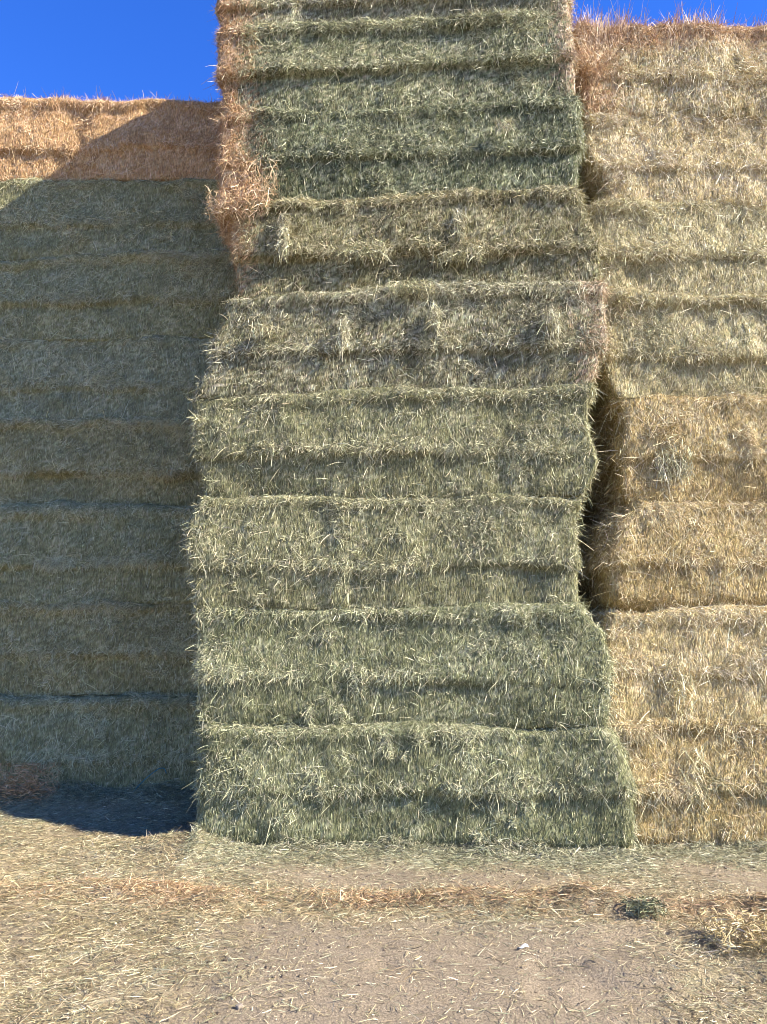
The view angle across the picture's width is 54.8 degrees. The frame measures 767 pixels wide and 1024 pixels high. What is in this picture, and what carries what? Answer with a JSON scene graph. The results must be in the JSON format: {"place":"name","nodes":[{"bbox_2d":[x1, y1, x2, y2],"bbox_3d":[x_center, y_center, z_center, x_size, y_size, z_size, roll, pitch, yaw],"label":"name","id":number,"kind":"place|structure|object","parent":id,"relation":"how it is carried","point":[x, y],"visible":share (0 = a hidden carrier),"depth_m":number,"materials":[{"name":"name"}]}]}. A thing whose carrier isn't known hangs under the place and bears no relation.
{"place":"outdoors","nodes":[
{"label":"outdoors","id":0,"kind":"place"},
{"bbox_2d":[0,789,766,1023],"bbox_3d":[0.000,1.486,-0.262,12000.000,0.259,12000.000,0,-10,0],"label":"ground","id":1,"kind":"structure","parent":0,"point":[608,979],"depth_m":3.95,"materials":[{"name":"beige soil"}]},
{"bbox_2d":[0,760,61,805],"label":"hay clump","id":2,"kind":"object","parent":1,"relation":"on","point":[23,784],"visible":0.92,"depth_m":6.87,"materials":[{"name":"plant"}]},
{"bbox_2d":[0,684,201,791],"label":"hay bale","id":3,"kind":"object","parent":1,"relation":"on","point":[113,740],"visible":0.59,"depth_m":7.14},
{"bbox_2d":[0,593,198,697],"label":"hay bale","id":4,"kind":"object","parent":3,"relation":"on","point":[105,646],"visible":0.62,"depth_m":7.34},
{"bbox_2d":[0,493,196,616],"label":"hay bale","id":5,"kind":"object","parent":4,"relation":"on","point":[62,551],"visible":0.73,"depth_m":7.45},
{"bbox_2d":[0,409,205,506],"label":"hay bale","id":6,"kind":"object","parent":5,"relation":"on","point":[134,460],"visible":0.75,"depth_m":7.66},
{"bbox_2d":[0,331,214,425],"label":"hay bale","id":7,"kind":"object","parent":6,"relation":"on","point":[152,376],"visible":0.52,"depth_m":7.83},
{"bbox_2d":[0,243,237,348],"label":"hay bale","id":8,"kind":"object","parent":7,"relation":"on","point":[129,294],"visible":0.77,"depth_m":7.95},
{"bbox_2d":[0,173,229,261],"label":"hay bale","id":9,"kind":"object","parent":8,"relation":"on","point":[39,217],"visible":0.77,"depth_m":8.13},
{"bbox_2d":[0,87,224,181],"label":"straw bale","id":10,"kind":"object","parent":9,"relation":"on","point":[59,138],"visible":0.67,"depth_m":8.25},
{"bbox_2d":[132,768,166,792],"bbox_3d":[-2.223,2.551,7.033,0.315,0.228,0.012,0,-10,-3],"label":"baling twine","id":11,"kind":"object","parent":3,"relation":"attached to","point":[149,775],"visible":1,"depth_m":7.04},
{"bbox_2d":[235,1003,242,1009],"bbox_3d":[-0.641,2.191,3.278,0.027,0.020,0.033,-9,-13,40],"label":"pebble","id":12,"kind":"object","parent":1,"relation":"on","point":[238,1006],"visible":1,"depth_m":3.27,"materials":[{"name":"stone"}]},
{"bbox_2d":[305,883,444,910],"bbox_3d":[-0.045,2.410,4.584,0.889,0.177,0.338,0,-10,0],"label":"hay clump","id":13,"kind":"object","parent":1,"relation":"on","point":[364,900],"visible":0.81,"depth_m":4.58,"materials":[{"name":"beige plant"}]},
{"bbox_2d":[0,837,765,1022],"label":"dirt clods","id":14,"kind":"object","parent":1,"relation":"on","point":[299,975],"visible":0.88,"depth_m":4.20,"materials":[{"name":"brown soil"}]},
{"bbox_2d":[0,777,766,1023],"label":"hay litter","id":15,"kind":"object","parent":1,"relation":"on","point":[315,850],"visible":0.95,"depth_m":4.57,"materials":[{"name":"beige plant"}]},
{"bbox_2d":[182,714,646,850],"bbox_3d":[0.265,2.312,6.529,3.890,1.285,1.810,-1,-10,4],"label":"hay bale","id":16,"kind":"object","parent":1,"relation":"on","point":[435,783],"visible":0.76,"depth_m":5.82},
{"bbox_2d":[181,591,628,745],"bbox_3d":[0.175,1.365,6.746,3.779,1.296,1.884,-1,-10,4],"label":"hay bale","id":17,"kind":"object","parent":16,"relation":"on","point":[524,665],"visible":0.92,"depth_m":6.02},
{"bbox_2d":[175,489,595,615],"bbox_3d":[0.035,0.519,7.232,3.715,1.264,2.500,-1,-10,3],"label":"hay bale","id":18,"kind":"object","parent":17,"relation":"on","point":[298,552],"visible":0.98,"depth_m":6.19},
{"bbox_2d":[181,374,607,519],"bbox_3d":[0.146,-0.383,7.352,3.819,1.369,2.490,-1,-10,4],"label":"hay bale","id":19,"kind":"object","parent":18,"relation":"on","point":[448,441],"visible":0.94,"depth_m":6.32},
{"bbox_2d":[191,271,620,404],"bbox_3d":[0.230,-1.343,7.490,3.947,1.222,2.500,-1,-10,4],"label":"hay bale","id":20,"kind":"object","parent":19,"relation":"on","point":[522,334],"visible":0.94,"depth_m":6.47},
{"bbox_2d":[205,178,619,298],"bbox_3d":[0.209,-2.297,7.397,3.932,1.254,1.881,-1,-10,4],"label":"hay bale","id":21,"kind":"object","parent":20,"relation":"on","point":[545,232],"visible":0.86,"depth_m":6.66},
{"bbox_2d":[202,88,592,256],"bbox_3d":[0.156,-3.181,7.571,3.796,1.395,1.913,-1,-10,4],"label":"hay bale","id":22,"kind":"object","parent":21,"relation":"on","point":[267,154],"visible":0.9,"depth_m":6.85},
{"bbox_2d":[201,1,588,117],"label":"hay bale","id":23,"kind":"object","parent":22,"relation":"on","point":[503,56],"visible":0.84,"depth_m":7.02},
{"bbox_2d":[207,0,577,44],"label":"hay bale","id":24,"kind":"object","parent":23,"relation":"on","point":[232,12],"visible":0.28,"depth_m":7.23},
{"bbox_2d":[619,891,672,921],"bbox_3d":[1.527,2.342,4.354,0.290,0.182,0.267,0,-10,0],"label":"hay clump","id":25,"kind":"object","parent":1,"relation":"on","point":[651,904],"visible":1,"depth_m":4.30,"materials":[{"name":"green plant"}]},
{"bbox_2d":[607,708,766,845],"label":"straw bale","id":26,"kind":"object","parent":1,"relation":"on","point":[705,779],"visible":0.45,"depth_m":5.94},
{"bbox_2d":[586,596,766,744],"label":"straw bale","id":27,"kind":"object","parent":26,"relation":"on","point":[709,662],"visible":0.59,"depth_m":6.10},
{"bbox_2d":[576,483,766,612],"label":"straw bale","id":28,"kind":"object","parent":27,"relation":"on","point":[642,556],"visible":0.84,"depth_m":6.27},
{"bbox_2d":[577,374,766,529],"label":"straw bale","id":29,"kind":"object","parent":28,"relation":"on","point":[652,447],"visible":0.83,"depth_m":6.44},
{"bbox_2d":[588,278,766,422],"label":"hay bale","id":30,"kind":"object","parent":29,"relation":"on","point":[678,343],"visible":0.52,"depth_m":6.58},
{"bbox_2d":[588,176,766,296],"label":"hay bale","id":31,"kind":"object","parent":30,"relation":"on","point":[702,245],"visible":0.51,"depth_m":6.77},
{"bbox_2d":[577,96,766,218],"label":"straw bale","id":32,"kind":"object","parent":31,"relation":"on","point":[672,158],"visible":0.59,"depth_m":6.94},
{"bbox_2d":[572,0,766,126],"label":"straw bale","id":33,"kind":"object","parent":32,"relation":"on","point":[662,68],"visible":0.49,"depth_m":7.07},
{"bbox_2d":[695,907,766,961],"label":"hay clump","id":34,"kind":"object","parent":1,"relation":"on","point":[747,933],"visible":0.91,"depth_m":3.90,"materials":[{"name":"beige plant"}]},
{"bbox_2d":[0,0,766,102],"label":"sky","id":35,"kind":"structure","parent":0,"point":[126,48],"materials":[{"name":"blue"}]}
]}

